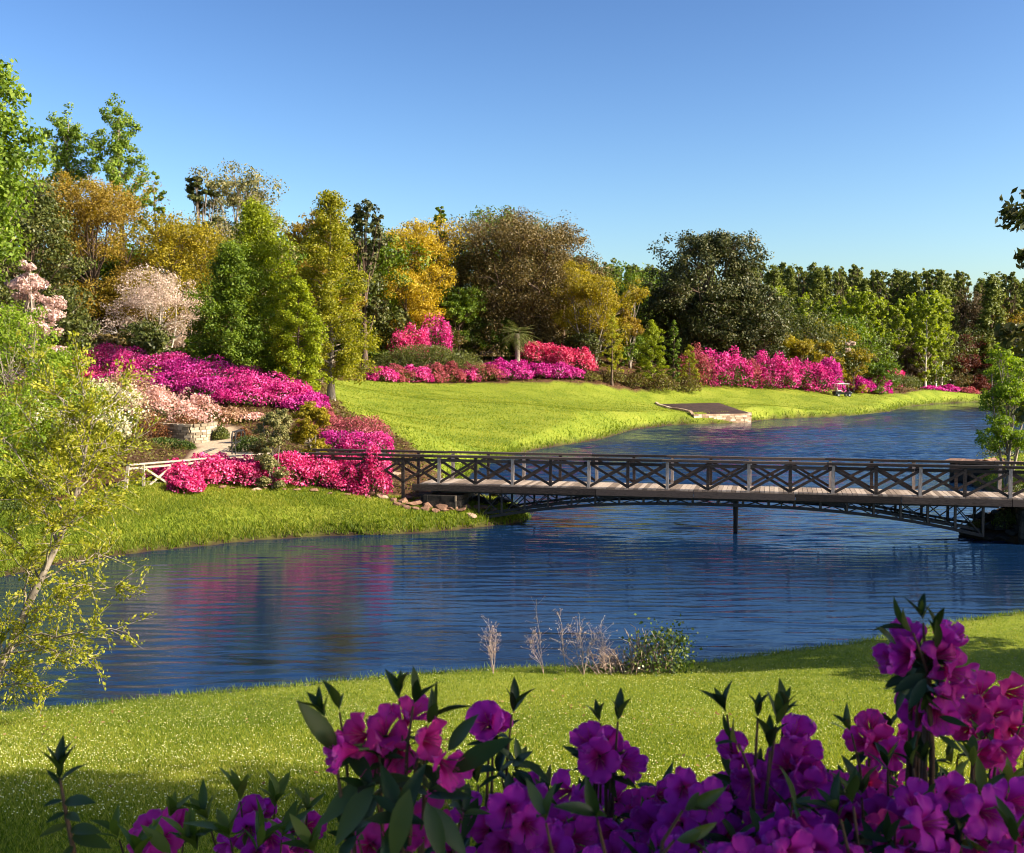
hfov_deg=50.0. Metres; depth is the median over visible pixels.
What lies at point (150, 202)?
young poplar
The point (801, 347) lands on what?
yellow shrub
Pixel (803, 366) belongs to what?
azalea bush
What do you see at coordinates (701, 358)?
azalea bush
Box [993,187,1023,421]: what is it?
magnolia tree
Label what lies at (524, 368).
azalea bush
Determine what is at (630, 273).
pine tree
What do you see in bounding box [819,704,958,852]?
azalea bush
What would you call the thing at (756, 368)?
azalea bush
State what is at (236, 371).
azalea bush
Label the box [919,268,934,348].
pine tree
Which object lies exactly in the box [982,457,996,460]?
rock
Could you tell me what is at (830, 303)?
sapling tree
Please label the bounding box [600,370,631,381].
shrub
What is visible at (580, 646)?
dry weed
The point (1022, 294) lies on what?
pine tree
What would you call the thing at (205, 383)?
azalea bush
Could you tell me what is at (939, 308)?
sapling tree
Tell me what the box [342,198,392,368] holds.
dark magnolia
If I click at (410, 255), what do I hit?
woodland tree
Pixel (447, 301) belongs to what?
woodland tree
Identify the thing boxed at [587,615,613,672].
dry weed
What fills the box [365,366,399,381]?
azalea bush
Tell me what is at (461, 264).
woodland tree
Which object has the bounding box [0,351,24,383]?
understory shrub
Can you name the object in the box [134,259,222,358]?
woodland tree
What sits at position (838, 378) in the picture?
azalea bush
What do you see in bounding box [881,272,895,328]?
pine tree
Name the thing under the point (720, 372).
azalea bush
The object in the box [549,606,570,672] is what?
dry weed
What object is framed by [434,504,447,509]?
rock
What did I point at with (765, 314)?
southern magnolia
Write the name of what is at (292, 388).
azalea bush
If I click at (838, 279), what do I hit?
pine tree
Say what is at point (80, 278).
woodland tree
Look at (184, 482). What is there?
azalea bush
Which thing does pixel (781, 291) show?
sapling tree
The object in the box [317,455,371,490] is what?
azalea bush
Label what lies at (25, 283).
flowering dogwood
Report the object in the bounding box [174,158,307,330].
pale oak
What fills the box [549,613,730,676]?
ivy bush
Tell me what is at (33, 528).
bank grass
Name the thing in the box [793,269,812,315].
pine tree
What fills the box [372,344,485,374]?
clipped hedge
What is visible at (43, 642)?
twiggy tree
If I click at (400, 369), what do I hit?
azalea bush
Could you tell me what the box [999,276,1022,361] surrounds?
pine tree
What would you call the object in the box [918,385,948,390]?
azalea bush
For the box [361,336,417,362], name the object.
understory shrub
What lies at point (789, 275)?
pine tree
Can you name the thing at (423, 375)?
azalea bush
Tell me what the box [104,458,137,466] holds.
shrub
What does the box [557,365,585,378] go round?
azalea bush
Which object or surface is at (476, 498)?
rock
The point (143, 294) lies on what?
white dogwood
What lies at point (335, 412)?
ground cover
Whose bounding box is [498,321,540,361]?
palm tree
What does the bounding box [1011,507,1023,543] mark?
stone abutment
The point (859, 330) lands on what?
woodland tree
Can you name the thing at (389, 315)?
woodland tree
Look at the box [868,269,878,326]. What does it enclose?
pine tree
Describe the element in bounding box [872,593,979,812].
azalea bush
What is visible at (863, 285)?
pine tree
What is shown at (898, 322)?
sapling tree
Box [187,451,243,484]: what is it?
azalea bush
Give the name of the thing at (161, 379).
azalea bush
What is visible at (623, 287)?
woodland tree
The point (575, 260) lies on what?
woodland tree
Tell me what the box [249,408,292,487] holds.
olive shrub
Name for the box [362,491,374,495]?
rock
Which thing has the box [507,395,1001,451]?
edge grass
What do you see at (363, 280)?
woodland tree
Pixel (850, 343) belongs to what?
white dogwood
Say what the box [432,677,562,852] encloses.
azalea bush
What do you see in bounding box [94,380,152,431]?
azalea bush
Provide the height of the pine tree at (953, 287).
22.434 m
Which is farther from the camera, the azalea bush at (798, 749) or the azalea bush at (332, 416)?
the azalea bush at (332, 416)
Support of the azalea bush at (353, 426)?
on the ground at (518, 390)
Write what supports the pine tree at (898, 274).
on the ground at (518, 390)
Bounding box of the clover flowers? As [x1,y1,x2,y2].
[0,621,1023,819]
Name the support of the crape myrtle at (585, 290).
on the ground at (518, 390)
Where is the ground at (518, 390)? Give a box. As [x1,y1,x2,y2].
[0,348,1023,852]
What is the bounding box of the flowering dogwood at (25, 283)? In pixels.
[1,259,70,420]
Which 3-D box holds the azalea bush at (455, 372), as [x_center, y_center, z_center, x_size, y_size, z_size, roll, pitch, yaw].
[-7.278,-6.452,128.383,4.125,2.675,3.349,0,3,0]
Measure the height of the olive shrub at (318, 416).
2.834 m
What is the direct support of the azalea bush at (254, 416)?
on the ground at (518, 390)
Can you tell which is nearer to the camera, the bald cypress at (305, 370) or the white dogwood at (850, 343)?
the bald cypress at (305, 370)
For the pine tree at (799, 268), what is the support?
on the ground at (518, 390)
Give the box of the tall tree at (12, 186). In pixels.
[0,56,61,282]
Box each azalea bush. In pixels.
[14,400,84,427]
[61,377,117,425]
[72,342,130,369]
[72,366,117,377]
[77,391,134,436]
[88,346,161,373]
[89,369,154,384]
[90,791,212,852]
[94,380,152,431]
[101,365,174,412]
[108,351,190,386]
[120,384,175,432]
[137,368,195,390]
[144,387,208,423]
[145,457,213,481]
[154,354,233,387]
[166,472,206,492]
[170,375,244,396]
[170,767,327,852]
[172,393,229,427]
[173,361,273,394]
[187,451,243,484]
[203,405,249,425]
[204,371,301,398]
[207,385,283,404]
[218,454,267,485]
[226,412,264,420]
[238,467,291,484]
[249,379,312,407]
[264,450,318,485]
[280,391,330,411]
[285,452,349,486]
[296,405,344,439]
[296,666,513,852]
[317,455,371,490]
[319,429,367,452]
[325,415,394,447]
[335,431,394,457]
[348,445,393,495]
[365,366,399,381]
[381,363,416,381]
[387,322,429,364]
[404,364,434,381]
[418,312,454,363]
[420,362,449,382]
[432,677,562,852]
[435,360,466,381]
[450,363,481,381]
[468,363,506,380]
[486,357,520,379]
[501,359,535,378]
[520,341,557,363]
[522,362,557,377]
[523,688,664,852]
[526,680,842,852]
[538,342,575,365]
[538,361,576,377]
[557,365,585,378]
[566,346,598,370]
[676,342,717,385]
[694,347,734,386]
[711,345,754,387]
[731,358,765,386]
[744,349,784,387]
[758,678,886,852]
[764,350,801,388]
[778,356,821,389]
[796,361,835,391]
[798,732,1023,852]
[813,356,846,392]
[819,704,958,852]
[842,375,876,392]
[867,375,892,393]
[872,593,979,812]
[887,370,904,386]
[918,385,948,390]
[928,670,1023,835]
[936,384,960,391]
[954,385,981,393]
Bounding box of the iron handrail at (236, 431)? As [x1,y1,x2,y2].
[231,429,244,454]
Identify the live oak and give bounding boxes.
[443,205,612,356]
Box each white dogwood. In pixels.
[83,262,210,350]
[834,339,855,382]
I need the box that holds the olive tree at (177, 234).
[89,208,237,354]
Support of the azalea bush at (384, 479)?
on the ground at (518, 390)
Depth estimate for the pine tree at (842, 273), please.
243.01 m
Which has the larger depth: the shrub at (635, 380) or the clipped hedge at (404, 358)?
the shrub at (635, 380)
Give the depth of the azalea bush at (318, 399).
67.88 m
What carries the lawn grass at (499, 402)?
on the ground at (518, 390)
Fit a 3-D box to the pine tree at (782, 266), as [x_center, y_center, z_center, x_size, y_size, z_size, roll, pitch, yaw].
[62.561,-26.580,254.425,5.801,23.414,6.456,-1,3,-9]
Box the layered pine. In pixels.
[184,175,223,321]
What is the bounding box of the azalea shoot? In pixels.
[39,734,111,852]
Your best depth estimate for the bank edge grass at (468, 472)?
39.57 m
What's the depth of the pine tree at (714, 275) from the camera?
231.80 m
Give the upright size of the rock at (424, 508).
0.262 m
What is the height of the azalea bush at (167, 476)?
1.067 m
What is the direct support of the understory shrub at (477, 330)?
on the ground at (518, 390)
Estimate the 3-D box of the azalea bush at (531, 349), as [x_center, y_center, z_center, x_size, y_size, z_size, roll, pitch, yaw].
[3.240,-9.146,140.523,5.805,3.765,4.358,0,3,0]
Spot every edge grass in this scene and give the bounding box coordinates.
[0,443,532,576]
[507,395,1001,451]
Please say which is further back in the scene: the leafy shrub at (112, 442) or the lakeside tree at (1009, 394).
the lakeside tree at (1009, 394)
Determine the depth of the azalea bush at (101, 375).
75.08 m
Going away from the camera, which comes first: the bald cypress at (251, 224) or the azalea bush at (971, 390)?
the bald cypress at (251, 224)
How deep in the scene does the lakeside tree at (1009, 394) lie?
51.72 m
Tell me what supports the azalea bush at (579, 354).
on the ground at (518, 390)
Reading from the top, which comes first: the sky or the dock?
the sky
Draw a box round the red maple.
[943,334,996,390]
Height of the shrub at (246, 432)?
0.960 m
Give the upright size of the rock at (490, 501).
0.236 m
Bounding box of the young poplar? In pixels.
[139,171,166,260]
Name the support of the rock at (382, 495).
on the ground at (518, 390)
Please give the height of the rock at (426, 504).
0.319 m
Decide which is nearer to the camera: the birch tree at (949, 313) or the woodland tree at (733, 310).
the woodland tree at (733, 310)
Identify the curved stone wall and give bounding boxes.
[153,422,217,442]
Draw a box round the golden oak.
[373,216,471,332]
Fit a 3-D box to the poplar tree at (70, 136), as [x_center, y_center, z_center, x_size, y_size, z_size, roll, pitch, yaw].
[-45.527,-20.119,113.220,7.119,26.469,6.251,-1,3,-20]
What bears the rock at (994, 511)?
on the ground at (518, 390)
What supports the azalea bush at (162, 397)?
on the ground at (518, 390)
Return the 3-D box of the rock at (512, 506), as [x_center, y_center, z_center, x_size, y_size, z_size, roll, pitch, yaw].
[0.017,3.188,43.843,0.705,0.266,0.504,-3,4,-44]
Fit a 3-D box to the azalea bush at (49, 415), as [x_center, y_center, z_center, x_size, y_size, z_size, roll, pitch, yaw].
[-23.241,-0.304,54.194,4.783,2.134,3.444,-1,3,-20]
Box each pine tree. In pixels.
[601,258,615,348]
[602,264,612,348]
[612,266,623,286]
[624,266,635,308]
[627,265,642,311]
[628,264,640,280]
[638,264,656,323]
[650,264,665,312]
[703,265,718,338]
[747,269,761,349]
[752,259,768,294]
[763,263,791,301]
[776,262,787,301]
[782,263,800,311]
[793,266,802,292]
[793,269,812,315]
[796,270,809,295]
[798,268,834,333]
[804,262,819,294]
[807,264,830,308]
[820,265,835,306]
[830,269,850,315]
[832,266,846,284]
[833,270,847,313]
[842,264,863,313]
[842,269,852,312]
[856,278,875,327]
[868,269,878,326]
[869,269,888,328]
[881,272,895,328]
[886,278,907,339]
[889,269,905,310]
[891,272,911,376]
[901,271,930,367]
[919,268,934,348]
[922,269,943,316]
[929,269,959,382]
[933,269,954,324]
[946,281,958,329]
[951,270,967,306]
[954,274,972,356]
[968,272,1015,385]
[971,281,994,342]
[972,278,982,323]
[973,278,985,326]
[995,271,1003,291]
[996,271,1023,346]
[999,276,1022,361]
[1017,280,1023,310]
[1018,285,1023,319]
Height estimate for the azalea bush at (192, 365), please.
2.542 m
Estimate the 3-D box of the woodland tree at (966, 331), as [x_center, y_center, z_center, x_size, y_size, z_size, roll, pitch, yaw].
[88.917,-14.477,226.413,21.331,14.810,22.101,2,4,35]
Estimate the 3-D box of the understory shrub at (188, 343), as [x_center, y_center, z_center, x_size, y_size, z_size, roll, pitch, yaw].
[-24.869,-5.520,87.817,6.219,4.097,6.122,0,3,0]
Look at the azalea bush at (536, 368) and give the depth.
132.90 m
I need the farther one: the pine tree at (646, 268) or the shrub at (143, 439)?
the pine tree at (646, 268)
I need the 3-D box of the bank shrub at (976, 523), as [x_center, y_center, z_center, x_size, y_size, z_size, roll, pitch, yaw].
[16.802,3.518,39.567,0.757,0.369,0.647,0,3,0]
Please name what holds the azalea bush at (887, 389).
on the ground at (518, 390)
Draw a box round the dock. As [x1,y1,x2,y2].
[655,402,751,422]
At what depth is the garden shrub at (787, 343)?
166.06 m
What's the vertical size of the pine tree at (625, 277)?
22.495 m
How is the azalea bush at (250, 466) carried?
on the ground at (518, 390)
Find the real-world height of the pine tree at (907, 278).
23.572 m
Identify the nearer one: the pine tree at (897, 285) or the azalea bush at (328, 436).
the azalea bush at (328, 436)
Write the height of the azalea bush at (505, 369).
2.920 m
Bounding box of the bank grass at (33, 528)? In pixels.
[0,478,527,570]
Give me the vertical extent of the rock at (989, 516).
0.407 m
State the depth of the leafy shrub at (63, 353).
46.39 m
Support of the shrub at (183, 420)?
on the ground at (518, 390)
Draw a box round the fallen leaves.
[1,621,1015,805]
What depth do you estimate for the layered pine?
108.50 m
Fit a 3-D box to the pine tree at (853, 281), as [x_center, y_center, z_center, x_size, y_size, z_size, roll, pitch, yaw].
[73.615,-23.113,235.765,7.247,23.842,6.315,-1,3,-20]
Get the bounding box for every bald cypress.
[181,239,288,385]
[193,195,317,378]
[268,275,336,392]
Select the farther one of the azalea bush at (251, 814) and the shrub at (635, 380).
the shrub at (635, 380)
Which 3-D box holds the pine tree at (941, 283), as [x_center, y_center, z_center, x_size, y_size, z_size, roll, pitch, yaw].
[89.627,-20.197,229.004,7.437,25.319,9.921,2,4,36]
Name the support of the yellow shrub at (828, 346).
on the ground at (518, 390)
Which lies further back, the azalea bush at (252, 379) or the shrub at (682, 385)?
the shrub at (682, 385)
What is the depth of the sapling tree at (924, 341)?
201.40 m
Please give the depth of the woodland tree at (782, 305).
184.78 m
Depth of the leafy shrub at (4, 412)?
39.83 m
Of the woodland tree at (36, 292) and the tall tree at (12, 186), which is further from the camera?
the woodland tree at (36, 292)
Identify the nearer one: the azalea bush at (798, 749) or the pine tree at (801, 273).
the azalea bush at (798, 749)
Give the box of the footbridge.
[293,448,1023,536]
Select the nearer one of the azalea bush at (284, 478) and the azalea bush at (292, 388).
the azalea bush at (284, 478)
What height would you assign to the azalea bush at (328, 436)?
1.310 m
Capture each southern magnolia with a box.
[636,283,706,360]
[640,228,774,363]
[703,276,790,373]
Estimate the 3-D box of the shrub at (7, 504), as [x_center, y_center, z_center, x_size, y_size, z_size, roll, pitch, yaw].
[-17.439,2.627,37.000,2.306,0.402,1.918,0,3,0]
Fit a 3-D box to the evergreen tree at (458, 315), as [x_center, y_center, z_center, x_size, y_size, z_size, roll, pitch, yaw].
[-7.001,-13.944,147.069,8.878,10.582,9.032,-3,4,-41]
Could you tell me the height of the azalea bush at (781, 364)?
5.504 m
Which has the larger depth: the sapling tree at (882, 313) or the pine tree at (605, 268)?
the pine tree at (605, 268)
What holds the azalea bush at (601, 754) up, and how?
on the ground at (518, 390)
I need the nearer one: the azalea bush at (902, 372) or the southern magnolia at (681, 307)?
the southern magnolia at (681, 307)
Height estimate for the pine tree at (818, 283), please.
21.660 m
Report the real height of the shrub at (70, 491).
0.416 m
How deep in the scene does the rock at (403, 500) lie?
42.74 m
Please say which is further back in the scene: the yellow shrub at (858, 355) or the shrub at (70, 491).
the yellow shrub at (858, 355)
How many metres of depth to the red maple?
220.89 m
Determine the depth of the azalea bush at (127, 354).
78.34 m
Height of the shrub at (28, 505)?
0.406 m
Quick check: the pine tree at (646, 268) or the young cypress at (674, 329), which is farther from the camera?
the pine tree at (646, 268)
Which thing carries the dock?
on the ground at (518, 390)
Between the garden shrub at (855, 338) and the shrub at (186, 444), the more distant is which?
the garden shrub at (855, 338)
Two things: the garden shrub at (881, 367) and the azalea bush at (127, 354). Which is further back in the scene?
the garden shrub at (881, 367)
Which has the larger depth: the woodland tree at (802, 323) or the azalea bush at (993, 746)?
the woodland tree at (802, 323)
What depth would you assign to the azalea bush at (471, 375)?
129.26 m
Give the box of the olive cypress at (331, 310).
[273,189,382,400]
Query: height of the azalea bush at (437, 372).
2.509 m
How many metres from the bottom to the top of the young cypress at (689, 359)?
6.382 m
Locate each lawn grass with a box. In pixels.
[335,377,1023,490]
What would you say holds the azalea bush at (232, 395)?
on the ground at (518, 390)
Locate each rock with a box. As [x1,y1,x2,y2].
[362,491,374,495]
[376,493,388,498]
[398,497,407,503]
[401,504,410,508]
[405,500,422,505]
[420,505,428,510]
[422,502,431,508]
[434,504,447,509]
[467,513,476,517]
[473,495,485,500]
[474,505,487,509]
[481,500,498,504]
[494,497,510,502]
[506,503,517,508]
[959,528,973,535]
[976,511,987,518]
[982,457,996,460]
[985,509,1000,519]
[991,509,1003,516]
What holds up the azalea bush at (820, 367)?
on the ground at (518, 390)
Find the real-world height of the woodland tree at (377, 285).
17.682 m
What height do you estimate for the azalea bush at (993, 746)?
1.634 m
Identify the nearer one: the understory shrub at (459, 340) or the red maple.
the understory shrub at (459, 340)
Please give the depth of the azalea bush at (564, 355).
139.56 m
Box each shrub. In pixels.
[0,299,74,460]
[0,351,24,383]
[0,388,62,474]
[0,456,68,499]
[0,499,20,509]
[2,498,62,509]
[6,428,105,472]
[16,341,111,430]
[60,484,90,492]
[65,419,123,460]
[82,332,132,357]
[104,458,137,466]
[117,435,157,447]
[118,317,178,366]
[132,410,174,439]
[148,437,180,447]
[161,333,216,374]
[166,413,202,423]
[170,440,196,449]
[212,426,229,439]
[228,434,266,451]
[233,427,253,441]
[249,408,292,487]
[288,400,330,455]
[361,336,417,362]
[413,327,466,361]
[451,312,504,357]
[471,317,528,359]
[509,315,571,360]
[559,330,602,367]
[575,370,602,380]
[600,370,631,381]
[606,331,650,366]
[621,372,650,386]
[644,373,680,390]
[675,375,701,391]
[762,334,807,372]
[784,318,860,381]
[786,338,824,382]
[809,340,847,382]
[839,347,875,392]
[860,360,901,393]
[914,350,952,387]
[944,358,977,386]
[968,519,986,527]
[976,447,1023,457]
[991,507,1015,528]
[1003,480,1022,491]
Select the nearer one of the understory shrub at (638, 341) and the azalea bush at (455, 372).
the azalea bush at (455, 372)
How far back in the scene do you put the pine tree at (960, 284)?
231.69 m
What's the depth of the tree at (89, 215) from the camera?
97.05 m
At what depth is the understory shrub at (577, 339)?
144.80 m
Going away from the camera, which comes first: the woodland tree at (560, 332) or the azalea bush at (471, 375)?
the azalea bush at (471, 375)
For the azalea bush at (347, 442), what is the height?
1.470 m
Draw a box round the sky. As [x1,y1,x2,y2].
[0,0,1023,317]
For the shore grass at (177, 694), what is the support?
on the ground at (518, 390)
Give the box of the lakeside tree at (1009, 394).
[974,343,1023,490]
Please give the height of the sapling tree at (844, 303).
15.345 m
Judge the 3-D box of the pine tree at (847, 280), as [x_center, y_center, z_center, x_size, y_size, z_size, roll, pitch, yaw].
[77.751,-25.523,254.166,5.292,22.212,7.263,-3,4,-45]
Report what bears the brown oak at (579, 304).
on the ground at (518, 390)
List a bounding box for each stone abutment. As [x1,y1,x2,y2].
[421,491,475,510]
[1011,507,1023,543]
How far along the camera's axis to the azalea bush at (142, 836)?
1.81 m
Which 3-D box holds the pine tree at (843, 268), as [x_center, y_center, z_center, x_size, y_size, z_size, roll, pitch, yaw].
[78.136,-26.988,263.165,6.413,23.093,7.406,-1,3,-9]
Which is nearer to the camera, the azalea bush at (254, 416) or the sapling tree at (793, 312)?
the azalea bush at (254, 416)
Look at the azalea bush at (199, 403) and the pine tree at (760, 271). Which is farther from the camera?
the pine tree at (760, 271)
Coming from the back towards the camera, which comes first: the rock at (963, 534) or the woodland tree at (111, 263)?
the woodland tree at (111, 263)
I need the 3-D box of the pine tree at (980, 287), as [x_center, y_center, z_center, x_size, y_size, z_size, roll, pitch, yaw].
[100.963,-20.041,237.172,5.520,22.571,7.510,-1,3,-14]
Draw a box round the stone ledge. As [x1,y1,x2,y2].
[946,458,1023,481]
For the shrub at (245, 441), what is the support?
on the ground at (518, 390)
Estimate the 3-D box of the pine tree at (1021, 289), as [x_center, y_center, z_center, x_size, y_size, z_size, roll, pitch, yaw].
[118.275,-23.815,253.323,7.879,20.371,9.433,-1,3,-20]
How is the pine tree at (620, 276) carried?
on the ground at (518, 390)
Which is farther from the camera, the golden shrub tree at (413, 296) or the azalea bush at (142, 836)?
the golden shrub tree at (413, 296)
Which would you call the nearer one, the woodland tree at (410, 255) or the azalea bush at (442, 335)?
the azalea bush at (442, 335)
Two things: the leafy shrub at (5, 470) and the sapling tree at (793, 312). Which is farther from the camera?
the sapling tree at (793, 312)
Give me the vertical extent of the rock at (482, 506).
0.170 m
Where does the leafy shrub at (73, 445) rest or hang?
on the ground at (518, 390)
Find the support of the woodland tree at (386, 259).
on the ground at (518, 390)
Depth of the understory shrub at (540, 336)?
148.52 m
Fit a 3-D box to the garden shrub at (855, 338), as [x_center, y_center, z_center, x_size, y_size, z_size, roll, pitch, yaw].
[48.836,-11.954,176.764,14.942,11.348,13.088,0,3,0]
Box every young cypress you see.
[597,313,626,385]
[634,319,669,386]
[664,320,681,388]
[677,344,701,390]
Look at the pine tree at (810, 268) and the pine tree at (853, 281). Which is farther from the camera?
the pine tree at (810, 268)
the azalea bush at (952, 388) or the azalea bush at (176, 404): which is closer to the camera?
the azalea bush at (176, 404)
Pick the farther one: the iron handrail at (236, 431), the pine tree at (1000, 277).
the pine tree at (1000, 277)
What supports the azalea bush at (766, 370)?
on the ground at (518, 390)
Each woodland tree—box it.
[0,263,67,363]
[35,241,98,289]
[75,240,145,283]
[81,253,180,335]
[87,244,206,322]
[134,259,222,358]
[252,226,342,336]
[270,235,370,338]
[324,241,376,355]
[325,226,399,355]
[334,223,440,354]
[336,285,413,352]
[372,230,457,326]
[408,214,528,351]
[425,284,500,349]
[492,284,600,350]
[520,250,621,351]
[552,288,650,353]
[594,259,650,348]
[610,262,695,347]
[688,273,782,357]
[721,289,815,358]
[747,308,877,379]
[792,308,900,374]
[851,305,973,386]
[904,323,998,387]
[959,345,1023,387]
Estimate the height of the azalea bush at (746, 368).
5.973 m
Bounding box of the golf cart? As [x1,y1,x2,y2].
[832,383,851,396]
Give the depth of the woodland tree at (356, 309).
137.29 m
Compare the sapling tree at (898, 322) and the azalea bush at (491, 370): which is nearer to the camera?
the azalea bush at (491, 370)
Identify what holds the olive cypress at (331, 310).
on the ground at (518, 390)
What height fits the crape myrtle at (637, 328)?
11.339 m
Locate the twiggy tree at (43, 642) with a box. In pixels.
[0,330,164,718]
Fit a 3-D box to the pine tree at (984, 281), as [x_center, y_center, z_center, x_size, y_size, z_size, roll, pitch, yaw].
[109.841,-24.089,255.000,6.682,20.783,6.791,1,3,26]
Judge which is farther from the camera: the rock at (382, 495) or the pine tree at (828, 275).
the pine tree at (828, 275)
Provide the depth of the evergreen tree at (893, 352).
196.18 m
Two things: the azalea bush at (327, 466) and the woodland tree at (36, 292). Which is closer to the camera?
the azalea bush at (327, 466)
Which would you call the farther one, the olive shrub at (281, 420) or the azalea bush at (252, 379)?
the azalea bush at (252, 379)
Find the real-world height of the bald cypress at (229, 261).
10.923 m
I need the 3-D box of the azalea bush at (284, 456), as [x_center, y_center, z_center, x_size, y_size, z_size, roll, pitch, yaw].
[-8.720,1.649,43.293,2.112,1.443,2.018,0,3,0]
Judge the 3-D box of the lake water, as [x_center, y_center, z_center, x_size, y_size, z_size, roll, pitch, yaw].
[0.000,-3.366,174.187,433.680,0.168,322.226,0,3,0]
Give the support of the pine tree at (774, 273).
on the ground at (518, 390)
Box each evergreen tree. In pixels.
[0,174,101,372]
[429,206,453,324]
[431,285,487,355]
[443,205,557,287]
[863,336,899,374]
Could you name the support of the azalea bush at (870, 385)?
on the ground at (518, 390)
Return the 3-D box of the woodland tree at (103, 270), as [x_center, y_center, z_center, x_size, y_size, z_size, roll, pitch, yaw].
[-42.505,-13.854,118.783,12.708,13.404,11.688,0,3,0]
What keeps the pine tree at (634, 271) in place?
on the ground at (518, 390)
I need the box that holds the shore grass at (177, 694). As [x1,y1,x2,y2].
[0,607,1022,712]
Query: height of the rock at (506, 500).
0.262 m
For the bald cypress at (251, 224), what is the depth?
80.66 m
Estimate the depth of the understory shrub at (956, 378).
220.92 m
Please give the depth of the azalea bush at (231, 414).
63.69 m
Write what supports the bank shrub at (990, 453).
on the ground at (518, 390)
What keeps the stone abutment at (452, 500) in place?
on the ground at (518, 390)
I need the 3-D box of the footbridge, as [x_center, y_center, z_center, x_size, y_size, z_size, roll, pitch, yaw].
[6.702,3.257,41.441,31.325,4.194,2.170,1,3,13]
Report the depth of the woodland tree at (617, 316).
161.62 m
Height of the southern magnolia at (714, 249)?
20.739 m
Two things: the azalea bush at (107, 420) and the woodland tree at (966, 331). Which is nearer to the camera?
the azalea bush at (107, 420)
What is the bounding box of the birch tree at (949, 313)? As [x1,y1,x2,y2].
[927,296,954,384]
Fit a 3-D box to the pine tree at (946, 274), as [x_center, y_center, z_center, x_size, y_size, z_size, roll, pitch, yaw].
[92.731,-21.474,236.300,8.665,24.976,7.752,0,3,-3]
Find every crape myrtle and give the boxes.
[549,260,651,362]
[613,288,649,368]
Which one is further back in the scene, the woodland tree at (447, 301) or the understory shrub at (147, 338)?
the woodland tree at (447, 301)
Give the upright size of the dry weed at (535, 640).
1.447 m
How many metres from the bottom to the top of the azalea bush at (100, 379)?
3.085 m
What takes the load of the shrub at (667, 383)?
on the ground at (518, 390)
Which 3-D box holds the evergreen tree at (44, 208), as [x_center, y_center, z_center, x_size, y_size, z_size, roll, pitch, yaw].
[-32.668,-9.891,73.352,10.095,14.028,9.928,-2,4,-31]
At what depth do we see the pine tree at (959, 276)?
257.21 m
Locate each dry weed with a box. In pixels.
[478,616,501,672]
[520,596,549,673]
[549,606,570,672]
[558,613,604,673]
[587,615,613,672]
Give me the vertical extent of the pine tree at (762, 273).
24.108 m
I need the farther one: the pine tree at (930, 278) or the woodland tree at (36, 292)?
the pine tree at (930, 278)
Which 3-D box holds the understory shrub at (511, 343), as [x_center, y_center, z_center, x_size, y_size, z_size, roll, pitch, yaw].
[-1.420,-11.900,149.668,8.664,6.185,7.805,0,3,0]
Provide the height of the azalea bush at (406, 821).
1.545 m
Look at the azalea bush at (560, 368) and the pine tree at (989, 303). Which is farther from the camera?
the pine tree at (989, 303)
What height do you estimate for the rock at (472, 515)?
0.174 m
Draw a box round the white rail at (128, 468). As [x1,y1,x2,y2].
[124,452,267,488]
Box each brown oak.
[281,210,368,382]
[533,224,595,342]
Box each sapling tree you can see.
[769,285,786,311]
[786,302,800,325]
[795,292,816,355]
[812,300,826,326]
[822,295,839,332]
[833,299,851,329]
[842,286,871,340]
[853,288,884,338]
[871,297,897,364]
[885,298,912,369]
[900,292,925,387]
[908,290,946,386]
[922,289,958,385]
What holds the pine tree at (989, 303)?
on the ground at (518, 390)
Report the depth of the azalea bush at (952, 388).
207.90 m
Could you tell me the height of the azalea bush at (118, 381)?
3.206 m
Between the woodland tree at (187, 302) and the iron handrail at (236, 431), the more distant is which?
the woodland tree at (187, 302)
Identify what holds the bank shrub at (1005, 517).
on the ground at (518, 390)
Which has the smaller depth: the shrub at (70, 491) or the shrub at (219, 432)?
the shrub at (70, 491)
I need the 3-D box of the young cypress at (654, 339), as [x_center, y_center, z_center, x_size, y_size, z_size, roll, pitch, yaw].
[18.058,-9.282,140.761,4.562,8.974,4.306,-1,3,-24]
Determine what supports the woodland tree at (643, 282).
on the ground at (518, 390)
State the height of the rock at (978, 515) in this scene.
0.303 m
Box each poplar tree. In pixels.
[38,102,102,284]
[85,91,152,326]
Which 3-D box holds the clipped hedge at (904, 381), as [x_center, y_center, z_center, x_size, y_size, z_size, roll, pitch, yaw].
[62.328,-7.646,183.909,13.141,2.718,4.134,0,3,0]
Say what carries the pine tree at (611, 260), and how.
on the ground at (518, 390)
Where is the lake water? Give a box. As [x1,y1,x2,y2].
[0,401,1023,711]
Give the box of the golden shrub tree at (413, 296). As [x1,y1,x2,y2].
[367,266,447,351]
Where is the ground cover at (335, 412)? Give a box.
[0,347,938,494]
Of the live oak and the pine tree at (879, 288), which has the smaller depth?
the live oak
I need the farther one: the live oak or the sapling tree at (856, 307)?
the sapling tree at (856, 307)
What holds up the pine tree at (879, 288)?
on the ground at (518, 390)
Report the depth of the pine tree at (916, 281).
231.01 m
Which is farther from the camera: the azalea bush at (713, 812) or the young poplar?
the young poplar
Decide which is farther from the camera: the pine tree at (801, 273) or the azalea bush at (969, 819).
the pine tree at (801, 273)
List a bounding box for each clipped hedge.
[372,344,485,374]
[847,373,922,387]
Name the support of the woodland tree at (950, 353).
on the ground at (518, 390)
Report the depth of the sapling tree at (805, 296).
201.35 m
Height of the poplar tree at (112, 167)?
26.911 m

